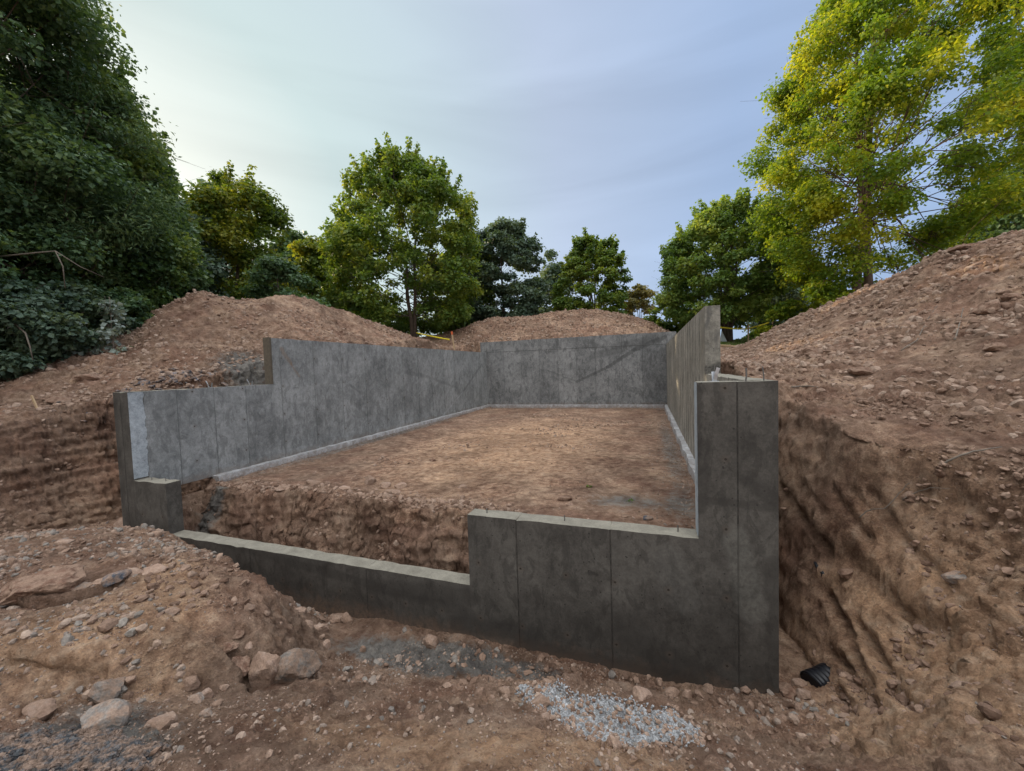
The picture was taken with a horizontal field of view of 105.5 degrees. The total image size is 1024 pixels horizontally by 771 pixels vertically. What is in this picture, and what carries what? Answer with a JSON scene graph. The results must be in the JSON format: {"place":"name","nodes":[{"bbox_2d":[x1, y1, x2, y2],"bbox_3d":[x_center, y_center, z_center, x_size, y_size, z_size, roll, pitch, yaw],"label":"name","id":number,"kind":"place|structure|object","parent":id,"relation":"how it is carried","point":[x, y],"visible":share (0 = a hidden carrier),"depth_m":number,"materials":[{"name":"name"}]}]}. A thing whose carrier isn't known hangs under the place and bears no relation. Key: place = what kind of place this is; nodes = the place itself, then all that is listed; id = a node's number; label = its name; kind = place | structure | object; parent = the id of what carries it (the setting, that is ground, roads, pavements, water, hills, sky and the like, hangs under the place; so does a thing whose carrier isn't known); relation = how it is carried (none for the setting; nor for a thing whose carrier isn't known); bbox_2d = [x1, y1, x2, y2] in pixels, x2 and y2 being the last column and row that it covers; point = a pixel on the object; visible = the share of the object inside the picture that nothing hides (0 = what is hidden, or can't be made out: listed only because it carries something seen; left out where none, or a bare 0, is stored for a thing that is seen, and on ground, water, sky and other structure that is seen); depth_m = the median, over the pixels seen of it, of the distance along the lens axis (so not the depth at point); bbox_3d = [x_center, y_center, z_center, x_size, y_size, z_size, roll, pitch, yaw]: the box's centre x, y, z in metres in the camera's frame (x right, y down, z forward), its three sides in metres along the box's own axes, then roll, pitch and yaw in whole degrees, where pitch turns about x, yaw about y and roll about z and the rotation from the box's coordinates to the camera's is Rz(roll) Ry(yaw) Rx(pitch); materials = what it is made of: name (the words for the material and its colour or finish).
{"place":"outdoors","nodes":[
{"label":"outdoors","id":0,"kind":"place"},
{"bbox_2d":[182,407,695,573],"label":"foundation floor","id":1,"kind":"structure","parent":0,"point":[358,525],"depth_m":6.60,"materials":[{"name":"soil"}]},
{"bbox_2d":[188,481,529,568],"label":"soil clods","id":2,"kind":"object","parent":1,"relation":"on","point":[414,501],"visible":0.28,"depth_m":5.84,"materials":[{"name":"soil"}]},
{"bbox_2d":[364,475,375,484],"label":"rock","id":3,"kind":"object","parent":1,"relation":"on","point":[369,479],"visible":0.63,"depth_m":6.83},
{"bbox_2d":[238,478,511,509],"bbox_3d":[-2.376,1.889,6.222,5.012,0.562,0.656,-1,3,19],"label":"rubble","id":4,"kind":"object","parent":1,"relation":"on","point":[401,497],"visible":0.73,"depth_m":6.08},
{"bbox_2d":[231,407,694,528],"bbox_3d":[0.505,1.413,11.667,8.155,0.178,13.613,-1,3,19],"label":"crushed stone","id":5,"kind":"object","parent":1,"relation":"on","point":[676,458],"visible":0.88,"depth_m":8.81,"materials":[{"name":"gravel"}]},
{"bbox_2d":[236,407,690,522],"bbox_3d":[0.519,1.917,11.643,8.175,1.202,13.524,-1,3,19],"label":"rubble","id":6,"kind":"object","parent":1,"relation":"on","point":[559,508],"visible":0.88,"depth_m":8.53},
{"bbox_2d":[356,412,653,468],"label":"soil clods","id":7,"kind":"object","parent":1,"relation":"on","point":[468,445],"visible":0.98,"depth_m":11.74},
{"bbox_2d":[0,325,1023,770],"bbox_3d":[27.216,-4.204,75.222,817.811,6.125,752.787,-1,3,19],"label":"ground","id":8,"kind":"structure","parent":0,"point":[846,471],"depth_m":3.15,"materials":[{"name":"soil"}]},
{"bbox_2d":[0,251,65,287],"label":"bare branch","id":9,"kind":"object","parent":8,"relation":"on","point":[36,253],"visible":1,"depth_m":8.38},
{"bbox_2d":[22,698,56,720],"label":"rock","id":10,"kind":"object","parent":8,"relation":"on","point":[43,709],"visible":0.83,"depth_m":2.29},
{"bbox_2d":[0,563,85,606],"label":"rock","id":11,"kind":"object","parent":8,"relation":"on","point":[60,579],"visible":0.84,"depth_m":3.44,"materials":[{"name":"stone"}]},
{"bbox_2d":[0,278,106,381],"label":"shrub","id":12,"kind":"object","parent":8,"relation":"on","point":[33,314],"visible":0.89,"depth_m":8.44,"materials":[{"name":"green plant"}]},
{"bbox_2d":[11,319,32,359],"bbox_3d":[-10.257,-0.958,8.145,0.601,0.890,0.040,-1,3,15],"label":"bare branch","id":13,"kind":"object","parent":12,"relation":"attached to","point":[20,328],"visible":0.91,"depth_m":8.10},
{"bbox_2d":[40,396,72,402],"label":"rock","id":14,"kind":"object","parent":8,"relation":"on","point":[51,399],"visible":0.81,"depth_m":7.11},
{"bbox_2d":[52,538,74,544],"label":"rock","id":15,"kind":"object","parent":8,"relation":"on","point":[63,541],"visible":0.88,"depth_m":4.40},
{"bbox_2d":[3,280,139,358],"bbox_3d":[-11.045,-1.524,9.700,2.176,2.192,2.499,-1,3,19],"label":"shrub","id":16,"kind":"object","parent":8,"relation":"on","point":[77,298],"visible":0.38,"depth_m":9.58,"materials":[{"name":"green plant"}]},
{"bbox_2d":[71,582,91,590],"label":"rock","id":17,"kind":"object","parent":8,"relation":"on","point":[83,585],"visible":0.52,"depth_m":3.55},
{"bbox_2d":[0,0,170,360],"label":"broadleaf tree","id":18,"kind":"object","parent":8,"relation":"on","point":[60,157],"visible":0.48,"depth_m":9.97,"materials":[{"name":"green plant"}]},
{"bbox_2d":[0,724,172,770],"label":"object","id":19,"kind":"object","parent":8,"relation":"on","point":[94,749],"visible":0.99,"depth_m":1.89,"materials":[{"name":"gravel"}]},
{"bbox_2d":[72,374,102,380],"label":"rock","id":20,"kind":"object","parent":8,"relation":"on","point":[93,377],"visible":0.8,"depth_m":8.07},
{"bbox_2d":[0,0,204,346],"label":"broadleaf tree","id":21,"kind":"object","parent":8,"relation":"on","point":[134,208],"visible":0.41,"depth_m":10.77,"materials":[{"name":"green plant"}]},
{"bbox_2d":[0,370,204,532],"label":"soil clods","id":22,"kind":"object","parent":8,"relation":"on","point":[69,466],"visible":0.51,"depth_m":6.71,"materials":[{"name":"soil"}]},
{"bbox_2d":[80,698,131,729],"bbox_3d":[-2.347,1.937,2.255,0.233,0.169,0.192,-2,3,-13],"label":"rock","id":23,"kind":"object","parent":8,"relation":"on","point":[107,713],"visible":0.72,"depth_m":2.24,"materials":[{"name":"stone"}]},
{"bbox_2d":[87,676,126,704],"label":"rock","id":24,"kind":"object","parent":8,"relation":"on","point":[103,690],"visible":0.85,"depth_m":2.49,"materials":[{"name":"stone"}]},
{"bbox_2d":[101,569,131,586],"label":"rock","id":25,"kind":"object","parent":8,"relation":"on","point":[110,579],"visible":1,"depth_m":3.54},
{"bbox_2d":[124,675,136,685],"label":"rock","id":26,"kind":"object","parent":8,"relation":"on","point":[129,680],"visible":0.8,"depth_m":2.60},
{"bbox_2d":[128,567,142,577],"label":"rock","id":27,"kind":"object","parent":8,"relation":"on","point":[135,570],"visible":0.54,"depth_m":3.70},
{"bbox_2d":[56,361,251,523],"bbox_3d":[-6.971,0.981,8.157,2.293,3.018,3.012,-1,3,19],"label":"slate rubble","id":28,"kind":"object","parent":8,"relation":"on","point":[162,378],"visible":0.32,"depth_m":8.20,"materials":[{"name":"stone"}]},
{"bbox_2d":[142,563,168,574],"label":"rock","id":29,"kind":"object","parent":8,"relation":"on","point":[156,568],"visible":0.87,"depth_m":3.65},
{"bbox_2d":[143,711,177,729],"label":"rock","id":30,"kind":"object","parent":8,"relation":"on","point":[164,721],"visible":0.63,"depth_m":2.21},
{"bbox_2d":[164,606,180,614],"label":"rock","id":31,"kind":"object","parent":8,"relation":"on","point":[173,610],"visible":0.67,"depth_m":3.05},
{"bbox_2d":[183,675,200,691],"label":"rock","id":32,"kind":"object","parent":8,"relation":"on","point":[191,683],"visible":1,"depth_m":2.72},
{"bbox_2d":[188,692,203,703],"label":"rock","id":33,"kind":"object","parent":8,"relation":"on","point":[197,698],"visible":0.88,"depth_m":2.64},
{"bbox_2d":[199,708,212,717],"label":"rock","id":34,"kind":"object","parent":8,"relation":"on","point":[205,713],"visible":0.95,"depth_m":2.46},
{"bbox_2d":[202,687,213,697],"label":"rock","id":35,"kind":"object","parent":8,"relation":"on","point":[208,692],"visible":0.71,"depth_m":2.71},
{"bbox_2d":[210,698,222,706],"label":"rock","id":36,"kind":"object","parent":8,"relation":"on","point":[217,703],"visible":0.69,"depth_m":2.63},
{"bbox_2d":[223,641,238,652],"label":"rock","id":37,"kind":"object","parent":8,"relation":"on","point":[229,646],"visible":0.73,"depth_m":3.03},
{"bbox_2d":[231,629,244,638],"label":"rock","id":38,"kind":"object","parent":8,"relation":"on","point":[239,633],"visible":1,"depth_m":3.13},
{"bbox_2d":[231,655,249,676],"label":"rock","id":39,"kind":"object","parent":8,"relation":"on","point":[243,663],"visible":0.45,"depth_m":3.04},
{"bbox_2d":[179,160,303,299],"bbox_3d":[-14.331,-6.434,19.718,6.556,9.153,6.661,-1,3,19],"label":"broadleaf tree","id":40,"kind":"object","parent":8,"relation":"on","point":[224,229],"visible":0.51,"depth_m":18.83,"materials":[{"name":"green plant"}]},
{"bbox_2d":[178,179,304,293],"bbox_3d":[-18.450,-7.038,24.736,8.700,12.159,9.146,-4,3,-40],"label":"broadleaf tree","id":41,"kind":"object","parent":8,"relation":"on","point":[203,183],"depth_m":24.16,"materials":[{"name":"green plant"}]},
{"bbox_2d":[33,291,475,374],"bbox_3d":[-9.475,-1.980,16.741,10.724,2.803,16.249,-1,3,19],"label":"dirt mound","id":42,"kind":"object","parent":8,"relation":"on","point":[204,330],"visible":0.59,"depth_m":11.06,"materials":[{"name":"soil"}]},
{"bbox_2d":[63,319,100,355],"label":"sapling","id":43,"kind":"object","parent":42,"relation":"on","point":[79,353],"visible":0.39,"depth_m":9.23,"materials":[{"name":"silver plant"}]},
{"bbox_2d":[0,58,214,326],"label":"broadleaf tree","id":44,"kind":"object","parent":42,"relation":"on","point":[156,298],"visible":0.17,"depth_m":12.93,"materials":[{"name":"green plant"}]},
{"bbox_2d":[87,296,133,354],"bbox_3d":[-9.774,-1.398,9.472,0.921,1.583,0.847,-1,3,19],"label":"shrub","id":45,"kind":"object","parent":42,"relation":"on","point":[116,313],"visible":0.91,"depth_m":9.45,"materials":[{"name":"plant"}]},
{"bbox_2d":[84,286,154,332],"bbox_3d":[-10.675,-1.982,10.687,1.588,1.508,1.486,0,3,37],"label":"shrub","id":46,"kind":"object","parent":42,"relation":"on","point":[132,300],"visible":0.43,"depth_m":10.57,"materials":[{"name":"green plant"}]},
{"bbox_2d":[128,130,214,311],"bbox_3d":[-14.093,-5.194,14.831,4.576,8.754,4.950,-2,3,-8],"label":"broadleaf tree","id":47,"kind":"object","parent":42,"relation":"on","point":[200,277],"visible":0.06,"depth_m":15.28,"materials":[{"name":"green plant"}]},
{"bbox_2d":[186,213,235,296],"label":"broadleaf tree","id":48,"kind":"object","parent":42,"relation":"on","point":[217,267],"visible":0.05,"depth_m":17.86,"materials":[{"name":"green plant"}]},
{"bbox_2d":[0,289,487,449],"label":"soil clods","id":49,"kind":"object","parent":42,"relation":"on","point":[180,378],"visible":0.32,"depth_m":9.68,"materials":[{"name":"soil"}]},
{"bbox_2d":[233,253,335,306],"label":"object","id":50,"kind":"object","parent":42,"relation":"on","point":[274,268],"visible":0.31,"depth_m":16.84,"materials":[{"name":"green plant"}]},
{"bbox_2d":[316,131,486,336],"bbox_3d":[-6.392,-8.618,23.262,9.558,11.908,9.239,-4,3,-34],"label":"maple tree","id":51,"kind":"object","parent":42,"relation":"on","point":[424,191],"visible":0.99,"depth_m":21.57,"materials":[{"name":"green plant"}]},
{"bbox_2d":[248,651,280,687],"bbox_3d":[-1.956,2.288,3.108,0.232,0.351,0.200,-2,3,-2],"label":"rock","id":52,"kind":"object","parent":8,"relation":"on","point":[263,670],"visible":0.72,"depth_m":3.03,"materials":[{"name":"stone"}]},
{"bbox_2d":[260,228,314,294],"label":"broadleaf tree","id":53,"kind":"object","parent":8,"relation":"on","point":[292,236],"visible":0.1,"depth_m":30.69,"materials":[{"name":"green plant"}]},
{"bbox_2d":[273,648,321,683],"bbox_3d":[-1.783,2.317,3.185,0.325,0.322,0.298,-1,3,19],"label":"rock","id":54,"kind":"object","parent":8,"relation":"on","point":[298,663],"visible":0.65,"depth_m":3.13,"materials":[{"name":"stone"}]},
{"bbox_2d":[284,230,357,311],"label":"broadleaf tree","id":55,"kind":"object","parent":8,"relation":"on","point":[310,262],"visible":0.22,"depth_m":26.10,"materials":[{"name":"green plant"}]},
{"bbox_2d":[314,624,328,631],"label":"rock","id":56,"kind":"object","parent":8,"relation":"on","point":[322,627],"visible":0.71,"depth_m":4.28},
{"bbox_2d":[330,613,343,622],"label":"rock","id":57,"kind":"object","parent":8,"relation":"on","point":[335,616],"visible":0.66,"depth_m":4.70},
{"bbox_2d":[301,209,390,317],"bbox_3d":[-12.177,-7.808,28.826,6.858,10.434,6.227,-1,3,19],"label":"broadleaf tree","id":58,"kind":"object","parent":8,"relation":"on","point":[326,237],"visible":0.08,"depth_m":27.45,"materials":[{"name":"green plant"}]},
{"bbox_2d":[341,612,353,623],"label":"rock","id":59,"kind":"object","parent":8,"relation":"on","point":[346,618],"visible":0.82,"depth_m":4.64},
{"bbox_2d":[0,523,839,770],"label":"rubble","id":60,"kind":"object","parent":8,"relation":"on","point":[307,702],"visible":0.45,"depth_m":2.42,"materials":[{"name":"stone"}]},
{"bbox_2d":[423,634,438,648],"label":"rock","id":61,"kind":"object","parent":8,"relation":"on","point":[430,641],"visible":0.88,"depth_m":4.07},
{"bbox_2d":[395,297,482,336],"bbox_3d":[-5.074,-5.036,30.680,7.003,4.122,7.684,-1,3,19],"label":"bush","id":62,"kind":"object","parent":8,"relation":"on","point":[427,316],"visible":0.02,"depth_m":30.42,"materials":[{"name":"green plant"}]},
{"bbox_2d":[113,305,778,693],"bbox_3d":[0.445,0.363,11.462,9.093,4.577,14.497,-1,3,19],"label":"concrete foundation","id":63,"kind":"object","parent":8,"relation":"on","point":[697,605],"visible":0.79,"depth_m":4.61,"materials":[{"name":"concrete"}]},
{"bbox_2d":[422,231,498,333],"bbox_3d":[-3.416,-7.588,28.697,6.063,8.445,5.743,-1,3,19],"label":"broadleaf tree","id":64,"kind":"object","parent":8,"relation":"on","point":[488,293],"visible":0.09,"depth_m":28.22,"materials":[{"name":"green plant"}]},
{"bbox_2d":[498,686,509,695],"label":"rock","id":65,"kind":"object","parent":8,"relation":"on","point":[503,689],"visible":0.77,"depth_m":2.68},
{"bbox_2d":[0,522,1017,753],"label":"soil clods","id":66,"kind":"object","parent":8,"relation":"on","point":[988,711],"visible":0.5,"depth_m":3.32,"materials":[{"name":"soil"}]},
{"bbox_2d":[0,592,1023,770],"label":"grit","id":67,"kind":"object","parent":8,"relation":"on","point":[412,762],"visible":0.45,"depth_m":2.39,"materials":[{"name":"gravel"}]},
{"bbox_2d":[190,550,849,738],"bbox_3d":[-0.642,2.377,3.870,6.413,1.057,0.759,-1,3,19],"label":"rubble","id":68,"kind":"object","parent":8,"relation":"on","point":[793,715],"visible":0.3,"depth_m":3.08,"materials":[{"name":"stone"}]},
{"bbox_2d":[464,309,670,347],"bbox_3d":[6.027,-3.678,25.418,14.977,2.534,15.310,-1,3,19],"label":"dirt mound","id":69,"kind":"object","parent":8,"relation":"on","point":[529,329],"visible":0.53,"depth_m":21.62,"materials":[{"name":"soil"}]},
{"bbox_2d":[451,216,550,326],"bbox_3d":[-0.904,-7.743,27.949,7.696,8.303,6.929,-1,3,19],"label":"broadleaf tree","id":70,"kind":"object","parent":69,"relation":"on","point":[513,244],"visible":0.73,"depth_m":26.32,"materials":[{"name":"green plant"}]},
{"bbox_2d":[531,249,579,313],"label":"broadleaf tree","id":71,"kind":"object","parent":69,"relation":"on","point":[551,271],"visible":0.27,"depth_m":32.07,"materials":[{"name":"green plant"}]},
{"bbox_2d":[550,227,632,313],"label":"broadleaf tree","id":72,"kind":"object","parent":69,"relation":"on","point":[584,258],"visible":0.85,"depth_m":25.91,"materials":[{"name":"green plant"}]},
{"bbox_2d":[457,308,730,350],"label":"soil clods","id":73,"kind":"object","parent":69,"relation":"on","point":[608,315],"visible":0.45,"depth_m":21.97,"materials":[{"name":"soil"}]},
{"bbox_2d":[622,283,658,322],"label":"broadleaf tree","id":74,"kind":"object","parent":69,"relation":"on","point":[639,294],"visible":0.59,"depth_m":28.45,"materials":[{"name":"green plant"}]},
{"bbox_2d":[510,678,707,755],"bbox_3d":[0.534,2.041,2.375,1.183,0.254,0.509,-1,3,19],"label":"gravel","id":75,"kind":"structure","parent":8,"relation":"on","point":[654,735],"depth_m":2.38,"materials":[{"name":"gravel"}]},
{"bbox_2d":[530,693,550,706],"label":"rock","id":76,"kind":"object","parent":75,"relation":"on","point":[540,698],"visible":0.69,"depth_m":2.49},
{"bbox_2d":[606,735,621,748],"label":"rock","id":77,"kind":"object","parent":75,"relation":"on","point":[615,740],"visible":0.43,"depth_m":2.09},
{"bbox_2d":[632,686,652,702],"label":"rock","id":78,"kind":"object","parent":8,"relation":"on","point":[641,693],"visible":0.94,"depth_m":2.53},
{"bbox_2d":[643,302,688,332],"bbox_3d":[10.559,-4.514,25.828,3.452,3.142,3.137,-3,3,-26],"label":"bush","id":79,"kind":"object","parent":8,"relation":"on","point":[668,325],"visible":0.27,"depth_m":25.28,"materials":[{"name":"green plant"}]},
{"bbox_2d":[665,686,678,696],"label":"rock","id":80,"kind":"object","parent":8,"relation":"on","point":[674,691],"visible":0.76,"depth_m":3.34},
{"bbox_2d":[681,689,691,698],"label":"rock","id":81,"kind":"object","parent":8,"relation":"on","point":[686,694],"visible":0.93,"depth_m":3.32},
{"bbox_2d":[703,683,713,693],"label":"rock","id":82,"kind":"object","parent":8,"relation":"on","point":[707,688],"visible":0.91,"depth_m":3.40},
{"bbox_2d":[650,187,800,341],"bbox_3d":[12.323,-6.692,22.223,7.598,8.637,7.631,-4,3,-32],"label":"broadleaf tree","id":83,"kind":"object","parent":8,"relation":"on","point":[687,261],"visible":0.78,"depth_m":20.70,"materials":[{"name":"green plant"}]},
{"bbox_2d":[720,337,754,344],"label":"grass","id":84,"kind":"structure","parent":8,"relation":"on","point":[738,341],"depth_m":20.83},
{"bbox_2d":[744,261,811,332],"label":"broadleaf tree","id":85,"kind":"object","parent":8,"relation":"on","point":[795,295],"visible":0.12,"depth_m":26.03,"materials":[{"name":"green plant"}]},
{"bbox_2d":[754,298,807,337],"bbox_3d":[13.386,-3.027,19.066,2.936,2.382,2.671,-1,3,19],"label":"bush","id":86,"kind":"object","parent":8,"relation":"on","point":[786,310],"visible":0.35,"depth_m":18.60,"materials":[{"name":"green plant"}]},
{"bbox_2d":[779,682,796,699],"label":"rock","id":87,"kind":"object","parent":8,"relation":"on","point":[787,690],"visible":0.7,"depth_m":3.27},
{"bbox_2d":[791,678,807,687],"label":"rock","id":88,"kind":"object","parent":8,"relation":"on","point":[799,682],"visible":0.83,"depth_m":3.42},
{"bbox_2d":[795,688,811,699],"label":"rock","id":89,"kind":"object","parent":8,"relation":"on","point":[803,693],"visible":0.83,"depth_m":3.23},
{"bbox_2d":[800,663,830,687],"bbox_3d":[2.777,2.607,3.472,0.318,0.207,0.226,-3,3,-16],"label":"drain pipe","id":90,"kind":"object","parent":8,"relation":"on","point":[817,675],"visible":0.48,"depth_m":3.44,"materials":[{"name":"black plastic"}]},
{"bbox_2d":[799,287,852,312],"bbox_3d":[14.804,-3.357,18.042,2.406,2.671,2.402,0,3,41],"label":"bush","id":91,"kind":"object","parent":8,"relation":"on","point":[806,308],"depth_m":17.95,"materials":[{"name":"green plant"}]},
{"bbox_2d":[837,568,853,578],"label":"rock","id":92,"kind":"object","parent":8,"relation":"on","point":[846,573],"visible":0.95,"depth_m":3.71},
{"bbox_2d":[738,230,1023,389],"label":"dirt mound","id":93,"kind":"object","parent":8,"relation":"on","point":[899,361],"visible":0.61,"depth_m":6.96,"materials":[{"name":"soil"}]},
{"bbox_2d":[801,346,818,355],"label":"rock","id":94,"kind":"object","parent":93,"relation":"on","point":[809,349],"visible":0.53,"depth_m":7.60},
{"bbox_2d":[847,367,874,375],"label":"rock","id":95,"kind":"object","parent":93,"relation":"on","point":[860,371],"visible":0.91,"depth_m":5.90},
{"bbox_2d":[720,229,1023,466],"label":"soil clods","id":96,"kind":"object","parent":93,"relation":"on","point":[980,406],"visible":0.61,"depth_m":7.33,"materials":[{"name":"soil"}]},
{"bbox_2d":[724,234,1023,431],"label":"rubble","id":97,"kind":"object","parent":93,"relation":"on","point":[1010,392],"visible":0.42,"depth_m":6.86,"materials":[{"name":"stone"}]},
{"bbox_2d":[733,0,1023,308],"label":"maple tree","id":98,"kind":"object","parent":93,"relation":"on","point":[868,90],"visible":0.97,"depth_m":14.19,"materials":[{"name":"green plant"}]},
{"bbox_2d":[947,244,971,252],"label":"rock","id":99,"kind":"object","parent":93,"relation":"on","point":[960,247],"visible":0.86,"depth_m":8.86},
{"bbox_2d":[969,300,1000,314],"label":"rock","id":100,"kind":"object","parent":93,"relation":"on","point":[981,308],"visible":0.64,"depth_m":6.60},
{"bbox_2d":[982,342,1007,351],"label":"rock","id":101,"kind":"object","parent":93,"relation":"on","point":[995,347],"visible":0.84,"depth_m":5.30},
{"bbox_2d":[1000,293,1021,300],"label":"rock","id":102,"kind":"object","parent":93,"relation":"on","point":[1005,296],"visible":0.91,"depth_m":6.58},
{"bbox_2d":[859,483,908,517],"bbox_3d":[3.440,1.073,3.609,0.339,0.400,0.047,1,4,44],"label":"root","id":103,"kind":"object","parent":8,"relation":"on","point":[860,516],"visible":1,"depth_m":3.58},
{"bbox_2d":[779,394,1023,766],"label":"soil clods","id":104,"kind":"object","parent":8,"relation":"on","point":[901,697],"visible":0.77,"depth_m":3.09,"materials":[{"name":"soil"}]},
{"bbox_2d":[940,570,966,584],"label":"rock","id":105,"kind":"object","parent":8,"relation":"on","point":[952,577],"visible":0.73,"depth_m":2.96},
{"bbox_2d":[909,55,1023,263],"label":"broadleaf tree","id":106,"kind":"object","parent":8,"relation":"on","point":[1015,221],"visible":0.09,"depth_m":19.61,"materials":[{"name":"green plant"}]},
{"bbox_2d":[944,446,1001,462],"bbox_3d":[3.899,0.597,3.274,0.472,0.148,0.067,-2,3,3],"label":"stick","id":107,"kind":"object","parent":8,"relation":"on","point":[951,459],"visible":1,"depth_m":3.27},
{"bbox_2d":[2,0,1023,339],"label":"sky","id":108,"kind":"structure","parent":0,"point":[605,117],"materials":[{"name":"blue"}]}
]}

